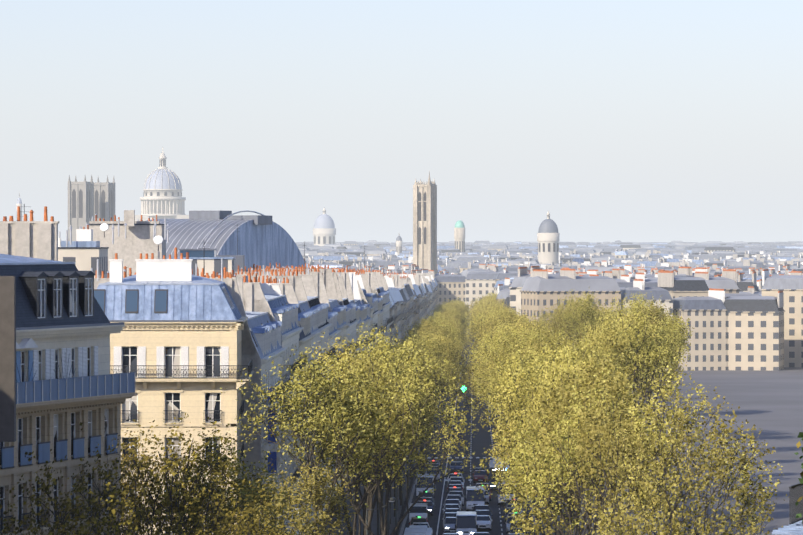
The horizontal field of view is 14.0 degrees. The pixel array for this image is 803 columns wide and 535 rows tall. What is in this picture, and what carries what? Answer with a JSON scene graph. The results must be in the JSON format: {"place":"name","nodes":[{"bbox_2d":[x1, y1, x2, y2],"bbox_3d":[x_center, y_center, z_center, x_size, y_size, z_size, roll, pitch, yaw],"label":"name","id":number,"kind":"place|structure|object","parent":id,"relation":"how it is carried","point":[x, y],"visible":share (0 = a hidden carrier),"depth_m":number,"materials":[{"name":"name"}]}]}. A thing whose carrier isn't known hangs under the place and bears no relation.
{"place":"outdoors","nodes":[
{"label":"outdoors","id":0,"kind":"place"},
{"bbox_2d":[0,0,802,242],"label":"sky","id":1,"kind":"structure","parent":0,"point":[622,120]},
{"bbox_2d":[463,329,802,534],"bbox_3d":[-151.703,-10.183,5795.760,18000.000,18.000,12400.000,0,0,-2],"label":"ground","id":2,"kind":"structure","parent":0,"point":[770,403],"depth_m":576.38,"materials":[{"name":"grey asphalt"}]},
{"bbox_2d":[0,497,60,534],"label":"tree","id":3,"kind":"object","parent":2,"relation":"on","point":[25,523],"visible":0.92,"depth_m":138.60,"materials":[{"name":"green plant"}]},
{"bbox_2d":[0,206,134,534],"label":"building","id":4,"kind":"structure","parent":2,"relation":"on","point":[59,382],"depth_m":169.17,"materials":[{"name":"beige stone"}]},
{"bbox_2d":[0,452,137,534],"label":"tree","id":5,"kind":"object","parent":2,"relation":"on","point":[68,504],"visible":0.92,"depth_m":150.72,"materials":[{"name":"green plant"}]},
{"bbox_2d":[14,475,156,534],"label":"tree","id":6,"kind":"object","parent":2,"relation":"on","point":[95,522],"visible":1,"depth_m":137.84,"materials":[{"name":"green plant"}]},
{"bbox_2d":[11,422,206,534],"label":"tree","id":7,"kind":"object","parent":2,"relation":"on","point":[104,493],"visible":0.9,"depth_m":162.99,"materials":[{"name":"green plant"}]},
{"bbox_2d":[55,413,264,534],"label":"tree","id":8,"kind":"object","parent":2,"relation":"on","point":[170,494],"visible":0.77,"depth_m":170.10,"materials":[{"name":"green plant"}]},
{"bbox_2d":[135,147,188,220],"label":"domed building","id":9,"kind":"structure","parent":2,"relation":"on","point":[162,198],"depth_m":2977.97,"materials":[{"name":"stone"}]},
{"bbox_2d":[121,420,204,534],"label":"tree","id":10,"kind":"object","parent":2,"relation":"on","point":[130,458],"visible":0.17,"depth_m":197.09,"materials":[{"name":"green plant"}]},
{"bbox_2d":[94,248,253,534],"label":"cream building","id":11,"kind":"structure","parent":2,"relation":"on","point":[176,344],"depth_m":237.45,"materials":[{"name":"stone"}]},
{"bbox_2d":[90,266,290,532],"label":"building row","id":12,"kind":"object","parent":2,"relation":"on","point":[261,337],"visible":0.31,"depth_m":254.30,"materials":[{"name":"white stone"}]},
{"bbox_2d":[266,388,276,472],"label":"blue banner","id":13,"kind":"object","parent":12,"relation":"attached to","point":[273,456],"visible":0.6,"depth_m":259.59,"materials":[{"name":"fabric"}]},
{"bbox_2d":[121,417,286,534],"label":"tree","id":14,"kind":"object","parent":2,"relation":"on","point":[205,462],"visible":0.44,"depth_m":176.98,"materials":[{"name":"green plant"}]},
{"bbox_2d":[150,480,293,534],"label":"tree","id":15,"kind":"object","parent":2,"relation":"on","point":[246,530],"visible":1,"depth_m":147.71,"materials":[{"name":"green plant"}]},
{"bbox_2d":[146,431,308,534],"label":"tree","id":16,"kind":"object","parent":2,"relation":"on","point":[267,490],"visible":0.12,"depth_m":188.12,"materials":[{"name":"green plant"}]},
{"bbox_2d":[204,272,306,534],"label":"building row","id":17,"kind":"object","parent":2,"relation":"on","point":[274,306],"visible":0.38,"depth_m":288.06,"materials":[{"name":"white stone"}]},
{"bbox_2d":[246,275,318,534],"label":"building row","id":18,"kind":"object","parent":2,"relation":"on","point":[306,336],"visible":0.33,"depth_m":317.68,"materials":[{"name":"beige stone"}]},
{"bbox_2d":[242,275,326,527],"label":"building row","id":19,"kind":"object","parent":2,"relation":"on","point":[287,289],"visible":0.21,"depth_m":334.69,"materials":[{"name":"white stone"}]},
{"bbox_2d":[235,266,334,510],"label":"building row","id":20,"kind":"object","parent":2,"relation":"on","point":[324,324],"visible":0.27,"depth_m":351.68,"materials":[{"name":"white stone"}]},
{"bbox_2d":[237,268,341,495],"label":"building row","id":21,"kind":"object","parent":2,"relation":"on","point":[308,284],"visible":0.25,"depth_m":372.92,"materials":[{"name":"white stone"}]},
{"bbox_2d":[235,265,351,485],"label":"building row","id":22,"kind":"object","parent":2,"relation":"on","point":[322,296],"visible":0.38,"depth_m":398.36,"materials":[{"name":"beige stone"}]},
{"bbox_2d":[232,450,356,534],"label":"tree","id":23,"kind":"object","parent":2,"relation":"on","point":[318,494],"visible":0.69,"depth_m":212.51,"materials":[{"name":"green plant"}]},
{"bbox_2d":[244,470,350,534],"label":"tree","id":24,"kind":"object","parent":2,"relation":"on","point":[304,529],"visible":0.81,"depth_m":157.69,"materials":[{"name":"green plant"}]},
{"bbox_2d":[250,262,356,475],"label":"building row","id":25,"kind":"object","parent":2,"relation":"on","point":[329,283],"visible":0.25,"depth_m":423.95,"materials":[{"name":"white stone"}]},
{"bbox_2d":[250,266,361,356],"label":"building row","id":26,"kind":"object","parent":2,"relation":"on","point":[344,301],"visible":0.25,"depth_m":443.88,"materials":[{"name":"white stone"}]},
{"bbox_2d":[215,345,412,534],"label":"tree","id":27,"kind":"object","parent":2,"relation":"on","point":[336,424],"visible":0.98,"depth_m":224.69,"materials":[{"name":"green plant"}]},
{"bbox_2d":[253,332,400,534],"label":"tree","id":28,"kind":"object","parent":2,"relation":"on","point":[344,377],"visible":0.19,"depth_m":252.61,"materials":[{"name":"green plant"}]},
{"bbox_2d":[289,267,371,354],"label":"building row","id":29,"kind":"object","parent":2,"relation":"on","point":[350,296],"visible":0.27,"depth_m":481.43,"materials":[{"name":"beige stone"}]},
{"bbox_2d":[306,266,374,354],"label":"building row","id":30,"kind":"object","parent":2,"relation":"on","point":[354,285],"visible":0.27,"depth_m":508.31,"materials":[{"name":"white stone"}]},
{"bbox_2d":[336,272,366,459],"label":"building row","id":31,"kind":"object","parent":2,"relation":"on","point":[342,288],"visible":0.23,"depth_m":461.26,"materials":[{"name":"beige stone"}]},
{"bbox_2d":[304,344,415,534],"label":"tree","id":32,"kind":"object","parent":2,"relation":"on","point":[364,510],"visible":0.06,"depth_m":264.35,"materials":[{"name":"green plant"}]},
{"bbox_2d":[337,270,382,346],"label":"building row","id":33,"kind":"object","parent":2,"relation":"on","point":[376,312],"visible":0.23,"depth_m":543.65,"materials":[{"name":"white stone"}]},
{"bbox_2d":[334,268,386,356],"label":"building row","id":34,"kind":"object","parent":2,"relation":"on","point":[367,288],"visible":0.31,"depth_m":569.44,"materials":[{"name":"beige stone"}]},
{"bbox_2d":[331,267,389,349],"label":"building row","id":35,"kind":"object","parent":2,"relation":"on","point":[374,289],"visible":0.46,"depth_m":593.13,"materials":[{"name":"white stone"}]},
{"bbox_2d":[332,268,395,346],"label":"building row","id":36,"kind":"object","parent":2,"relation":"on","point":[378,277],"visible":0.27,"depth_m":640.77,"materials":[{"name":"stone"}]},
{"bbox_2d":[303,364,427,534],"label":"tree","id":37,"kind":"object","parent":2,"relation":"on","point":[356,496],"visible":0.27,"depth_m":236.02,"materials":[{"name":"green plant"}]},
{"bbox_2d":[298,334,432,534],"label":"tree","id":38,"kind":"object","parent":2,"relation":"on","point":[371,495],"visible":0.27,"depth_m":246.39,"materials":[{"name":"green plant"}]},
{"bbox_2d":[309,322,421,534],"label":"tree","id":39,"kind":"object","parent":2,"relation":"on","point":[378,351],"visible":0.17,"depth_m":292.28,"materials":[{"name":"green plant"}]},
{"bbox_2d":[340,269,393,346],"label":"building row","id":40,"kind":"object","parent":2,"relation":"on","point":[381,289],"visible":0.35,"depth_m":625.79,"materials":[{"name":"white stone"}]},
{"bbox_2d":[357,281,377,351],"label":"building row","id":41,"kind":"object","parent":2,"relation":"on","point":[366,297],"visible":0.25,"depth_m":524.31,"materials":[{"name":"beige stone"}]},
{"bbox_2d":[301,344,434,528],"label":"tree","id":42,"kind":"object","parent":2,"relation":"on","point":[418,471],"visible":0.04,"depth_m":282.66,"materials":[{"name":"green plant"}]},
{"bbox_2d":[286,321,492,534],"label":"tree","id":43,"kind":"object","parent":2,"relation":"on","point":[404,393],"visible":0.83,"depth_m":234.91,"materials":[{"name":"green plant"}]},
{"bbox_2d":[355,347,425,534],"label":"tree","id":44,"kind":"object","parent":2,"relation":"on","point":[375,499],"depth_m":274.19,"materials":[{"name":"green plant"}]},
{"bbox_2d":[383,275,400,342],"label":"building row","id":45,"kind":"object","parent":2,"relation":"on","point":[394,299],"visible":0.1,"depth_m":689.45,"materials":[{"name":"stone"}]},
{"bbox_2d":[384,273,403,344],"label":"building row","id":46,"kind":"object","parent":2,"relation":"on","point":[398,306],"visible":0.1,"depth_m":716.95,"materials":[{"name":"stone"}]},
{"bbox_2d":[382,271,412,336],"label":"building row","id":47,"kind":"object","parent":2,"relation":"on","point":[398,280],"visible":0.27,"depth_m":814.24,"materials":[{"name":"stone"}]},
{"bbox_2d":[388,275,406,343],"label":"building row","id":48,"kind":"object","parent":2,"relation":"on","point":[401,299],"visible":0.15,"depth_m":754.48,"materials":[{"name":"stone"}]},
{"bbox_2d":[376,359,437,526],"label":"tree","id":49,"kind":"object","parent":2,"relation":"on","point":[428,415],"visible":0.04,"depth_m":304.64,"materials":[{"name":"green plant"}]},
{"bbox_2d":[385,337,437,534],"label":"tree","id":50,"kind":"object","parent":2,"relation":"on","point":[414,407],"visible":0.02,"depth_m":324.60,"materials":[{"name":"green plant"}]},
{"bbox_2d":[266,413,563,534],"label":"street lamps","id":51,"kind":"object","parent":2,"relation":"on","point":[392,499],"visible":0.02,"depth_m":297.82,"materials":[{"name":"metal"}]},
{"bbox_2d":[386,371,447,513],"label":"tree","id":52,"kind":"object","parent":2,"relation":"on","point":[428,402],"visible":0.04,"depth_m":333.55,"materials":[{"name":"green plant"}]},
{"bbox_2d":[413,172,436,273],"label":"tour saint jacques","id":53,"kind":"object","parent":2,"relation":"on","point":[424,225],"visible":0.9,"depth_m":1695.18,"materials":[{"name":"beige stone"}]},
{"bbox_2d":[397,332,460,454],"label":"tree","id":54,"kind":"object","parent":2,"relation":"on","point":[434,352],"visible":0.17,"depth_m":468.04,"materials":[{"name":"green plant"}]},
{"bbox_2d":[398,335,468,473],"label":"tree","id":55,"kind":"object","parent":2,"relation":"on","point":[449,373],"visible":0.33,"depth_m":427.57,"materials":[{"name":"green plant"}]},
{"bbox_2d":[391,332,480,454],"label":"tree","id":56,"kind":"object","parent":2,"relation":"on","point":[456,355],"visible":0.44,"depth_m":477.77,"materials":[{"name":"green plant"}]},
{"bbox_2d":[412,330,462,431],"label":"tree","id":57,"kind":"object","parent":2,"relation":"on","point":[439,343],"visible":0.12,"depth_m":537.54,"materials":[{"name":"green plant"}]},
{"bbox_2d":[310,330,630,534],"bbox_3d":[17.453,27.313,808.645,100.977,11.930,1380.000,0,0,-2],"label":"boulevard","id":58,"kind":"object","parent":2,"relation":"on","point":[481,440],"visible":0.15,"depth_m":417.20,"materials":[{"name":"grey asphalt"}]},
{"bbox_2d":[409,503,427,524],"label":"white van","id":59,"kind":"object","parent":58,"relation":"on","point":[419,509],"visible":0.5,"depth_m":342.04,"materials":[{"name":"paint"}]},
{"bbox_2d":[404,525,432,534],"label":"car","id":60,"kind":"object","parent":58,"relation":"on","point":[417,530],"visible":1,"depth_m":293.06,"materials":[{"name":"white metal"}]},
{"bbox_2d":[415,474,434,498],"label":"white van","id":61,"kind":"object","parent":58,"relation":"on","point":[422,489],"visible":0.58,"depth_m":383.05,"materials":[{"name":"paint"}]},
{"bbox_2d":[443,517,455,532],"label":"car","id":62,"kind":"object","parent":58,"relation":"on","point":[449,523],"visible":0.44,"depth_m":330.39,"materials":[{"name":"silver paint"}]},
{"bbox_2d":[455,511,477,534],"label":"white van","id":63,"kind":"object","parent":58,"relation":"on","point":[466,523],"visible":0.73,"depth_m":321.16,"materials":[{"name":"paint"}]},
{"bbox_2d":[394,438,544,534],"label":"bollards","id":64,"kind":"object","parent":58,"relation":"on","point":[405,503],"visible":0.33,"depth_m":365.48,"materials":[{"name":"metal"}]},
{"bbox_2d":[465,486,485,510],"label":"white van","id":65,"kind":"object","parent":58,"relation":"on","point":[479,499],"visible":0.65,"depth_m":360.15,"materials":[{"name":"paint"}]},
{"bbox_2d":[477,515,491,530],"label":"car","id":66,"kind":"object","parent":58,"relation":"on","point":[483,521],"visible":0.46,"depth_m":334.42,"materials":[{"name":"white paint"}]},
{"bbox_2d":[487,458,510,489],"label":"bus","id":67,"kind":"object","parent":58,"relation":"on","point":[492,463],"visible":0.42,"depth_m":396.45,"materials":[{"name":"white metal"}]},
{"bbox_2d":[464,330,510,426],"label":"tree","id":68,"kind":"object","parent":2,"relation":"on","point":[477,384],"visible":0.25,"depth_m":438.17,"materials":[{"name":"green plant"}]},
{"bbox_2d":[461,308,524,350],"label":"tree","id":69,"kind":"object","parent":2,"relation":"on","point":[484,328],"visible":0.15,"depth_m":595.63,"materials":[{"name":"green plant"}]},
{"bbox_2d":[469,327,524,464],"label":"tree","id":70,"kind":"object","parent":2,"relation":"on","point":[485,370],"visible":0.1,"depth_m":423.35,"materials":[{"name":"green plant"}]},
{"bbox_2d":[457,321,543,367],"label":"tree","id":71,"kind":"object","parent":2,"relation":"on","point":[484,343],"visible":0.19,"depth_m":496.53,"materials":[{"name":"green plant"}]},
{"bbox_2d":[463,337,539,414],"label":"tree","id":72,"kind":"object","parent":2,"relation":"on","point":[466,398],"visible":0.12,"depth_m":454.96,"materials":[{"name":"green plant"}]},
{"bbox_2d":[464,307,538,344],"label":"tree","id":73,"kind":"object","parent":2,"relation":"on","point":[491,320],"visible":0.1,"depth_m":660.50,"materials":[{"name":"green plant"}]},
{"bbox_2d":[467,313,544,395],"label":"tree","id":74,"kind":"object","parent":2,"relation":"on","point":[526,328],"visible":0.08,"depth_m":506.02,"materials":[{"name":"green plant"}]},
{"bbox_2d":[464,346,557,534],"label":"tree","id":75,"kind":"object","parent":2,"relation":"on","point":[489,397],"visible":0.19,"depth_m":305.49,"materials":[{"name":"green plant"}]},
{"bbox_2d":[484,323,567,386],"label":"tree","id":76,"kind":"object","parent":2,"relation":"on","point":[523,340],"visible":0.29,"depth_m":409.56,"materials":[{"name":"green plant"}]},
{"bbox_2d":[482,326,600,511],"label":"tree","id":77,"kind":"object","parent":2,"relation":"on","point":[568,337],"visible":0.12,"depth_m":324.25,"materials":[{"name":"green plant"}]},
{"bbox_2d":[499,327,593,534],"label":"tree","id":78,"kind":"object","parent":2,"relation":"on","point":[539,358],"visible":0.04,"depth_m":275.97,"materials":[{"name":"green plant"}]},
{"bbox_2d":[295,240,802,370],"bbox_3d":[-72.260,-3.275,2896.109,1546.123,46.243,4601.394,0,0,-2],"label":"city buildings","id":79,"kind":"structure","parent":2,"relation":"on","point":[740,303],"depth_m":1000.46,"materials":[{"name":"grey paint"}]},
{"bbox_2d":[68,174,114,240],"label":"church towers","id":80,"kind":"structure","parent":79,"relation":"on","point":[87,201],"depth_m":2190.42,"materials":[{"name":"beige stone"}]},
{"bbox_2d":[24,204,367,277],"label":"chimneys","id":81,"kind":"object","parent":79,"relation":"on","point":[129,239],"visible":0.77,"depth_m":394.88,"materials":[{"name":"stone"}]},
{"bbox_2d":[146,210,304,271],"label":"vault hall","id":82,"kind":"structure","parent":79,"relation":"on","point":[265,240],"depth_m":647.15,"materials":[{"name":"metal"}]},
{"bbox_2d":[313,207,335,245],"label":"dome","id":83,"kind":"structure","parent":79,"relation":"on","point":[324,230],"depth_m":3487.28,"materials":[{"name":"stone"}]},
{"bbox_2d":[454,220,464,251],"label":"domed tower","id":84,"kind":"structure","parent":79,"relation":"on","point":[459,233],"depth_m":2896.06,"materials":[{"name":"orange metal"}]},
{"bbox_2d":[537,211,558,264],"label":"domed tower","id":85,"kind":"structure","parent":79,"relation":"on","point":[548,241],"depth_m":2195.41,"materials":[{"name":"stone"}]},
{"bbox_2d":[486,331,611,534],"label":"tree","id":86,"kind":"object","parent":2,"relation":"on","point":[574,345],"visible":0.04,"depth_m":313.74,"materials":[{"name":"green plant"}]},
{"bbox_2d":[485,348,617,524],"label":"tree","id":87,"kind":"object","parent":2,"relation":"on","point":[500,477],"visible":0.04,"depth_m":264.04,"materials":[{"name":"green plant"}]},
{"bbox_2d":[495,346,614,534],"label":"tree","id":88,"kind":"object","parent":2,"relation":"on","point":[534,385],"visible":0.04,"depth_m":283.38,"materials":[{"name":"green plant"}]},
{"bbox_2d":[485,343,630,534],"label":"tree","id":89,"kind":"object","parent":2,"relation":"on","point":[506,442],"visible":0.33,"depth_m":235.96,"materials":[{"name":"green plant"}]},
{"bbox_2d":[486,338,629,534],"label":"tree","id":90,"kind":"object","parent":2,"relation":"on","point":[548,370],"visible":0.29,"depth_m":242.47,"materials":[{"name":"green plant"}]},
{"bbox_2d":[534,298,582,345],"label":"tree","id":91,"kind":"object","parent":2,"relation":"on","point":[552,323],"visible":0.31,"depth_m":578.10,"materials":[{"name":"green plant"}]},
{"bbox_2d":[536,290,585,343],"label":"tree","id":92,"kind":"object","parent":2,"relation":"on","point":[559,314],"visible":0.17,"depth_m":648.75,"materials":[{"name":"green plant"}]},
{"bbox_2d":[490,325,641,533],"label":"tree","id":93,"kind":"object","parent":2,"relation":"on","point":[531,356],"visible":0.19,"depth_m":294.23,"materials":[{"name":"green plant"}]},
{"bbox_2d":[509,340,647,534],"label":"tree","id":94,"kind":"object","parent":2,"relation":"on","point":[555,411],"visible":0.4,"depth_m":213.72,"materials":[{"name":"green plant"}]},
{"bbox_2d":[501,369,655,534],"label":"tree","id":95,"kind":"object","parent":2,"relation":"on","point":[524,513],"visible":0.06,"depth_m":225.39,"materials":[{"name":"green plant"}]},
{"bbox_2d":[549,298,613,344],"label":"tree","id":96,"kind":"object","parent":2,"relation":"on","point":[571,320],"visible":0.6,"depth_m":559.67,"materials":[{"name":"green plant"}]},
{"bbox_2d":[551,296,613,342],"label":"tree","id":97,"kind":"object","parent":2,"relation":"on","point":[588,314],"visible":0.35,"depth_m":607.79,"materials":[{"name":"green plant"}]},
{"bbox_2d":[483,367,683,534],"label":"tree","id":98,"kind":"object","parent":2,"relation":"on","point":[536,477],"visible":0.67,"depth_m":206.33,"materials":[{"name":"green plant"}]},
{"bbox_2d":[538,369,673,534],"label":"tree","id":99,"kind":"object","parent":2,"relation":"on","point":[592,435],"visible":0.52,"depth_m":198.28,"materials":[{"name":"green plant"}]},
{"bbox_2d":[574,312,642,528],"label":"tree","id":100,"kind":"object","parent":2,"relation":"on","point":[619,346],"visible":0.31,"depth_m":331.61,"materials":[{"name":"green plant"}]},
{"bbox_2d":[582,301,651,467],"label":"tree","id":101,"kind":"object","parent":2,"relation":"on","point":[610,324],"visible":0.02,"depth_m":402.95,"materials":[{"name":"green plant"}]},
{"bbox_2d":[576,313,691,505],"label":"tree","id":102,"kind":"object","parent":2,"relation":"on","point":[672,384],"visible":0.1,"depth_m":367.69,"materials":[{"name":"green plant"}]},
{"bbox_2d":[604,289,666,406],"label":"tree","id":103,"kind":"object","parent":2,"relation":"on","point":[635,303],"visible":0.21,"depth_m":603.05,"materials":[{"name":"green plant"}]},
{"bbox_2d":[585,302,693,521],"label":"tree","id":104,"kind":"object","parent":2,"relation":"on","point":[655,353],"visible":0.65,"depth_m":344.95,"materials":[{"name":"green plant"}]},
{"bbox_2d":[597,302,683,416],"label":"tree","id":105,"kind":"object","parent":2,"relation":"on","point":[638,316],"visible":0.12,"depth_m":515.61,"materials":[{"name":"green plant"}]},
{"bbox_2d":[628,299,689,438],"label":"tree","id":106,"kind":"object","parent":2,"relation":"on","point":[658,314],"visible":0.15,"depth_m":503.77,"materials":[{"name":"green plant"}]},
{"bbox_2d":[567,429,752,534],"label":"tree","id":107,"kind":"object","parent":2,"relation":"on","point":[678,524],"visible":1,"depth_m":148.16,"materials":[{"name":"green plant"}]},
{"bbox_2d":[642,307,693,456],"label":"tree","id":108,"kind":"object","parent":2,"relation":"on","point":[675,328],"visible":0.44,"depth_m":469.82,"materials":[{"name":"green plant"}]},
{"bbox_2d":[567,380,788,534],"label":"tree","id":109,"kind":"object","parent":2,"relation":"on","point":[622,451],"visible":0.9,"depth_m":169.56,"materials":[{"name":"green plant"}]},
{"bbox_2d":[592,357,783,534],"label":"tree","id":110,"kind":"object","parent":2,"relation":"on","point":[656,434],"visible":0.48,"depth_m":181.78,"materials":[{"name":"green plant"}]},
{"bbox_2d":[772,432,802,534],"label":"building","id":111,"kind":"structure","parent":2,"relation":"on","point":[796,528],"depth_m":79.50,"materials":[{"name":"tile"}]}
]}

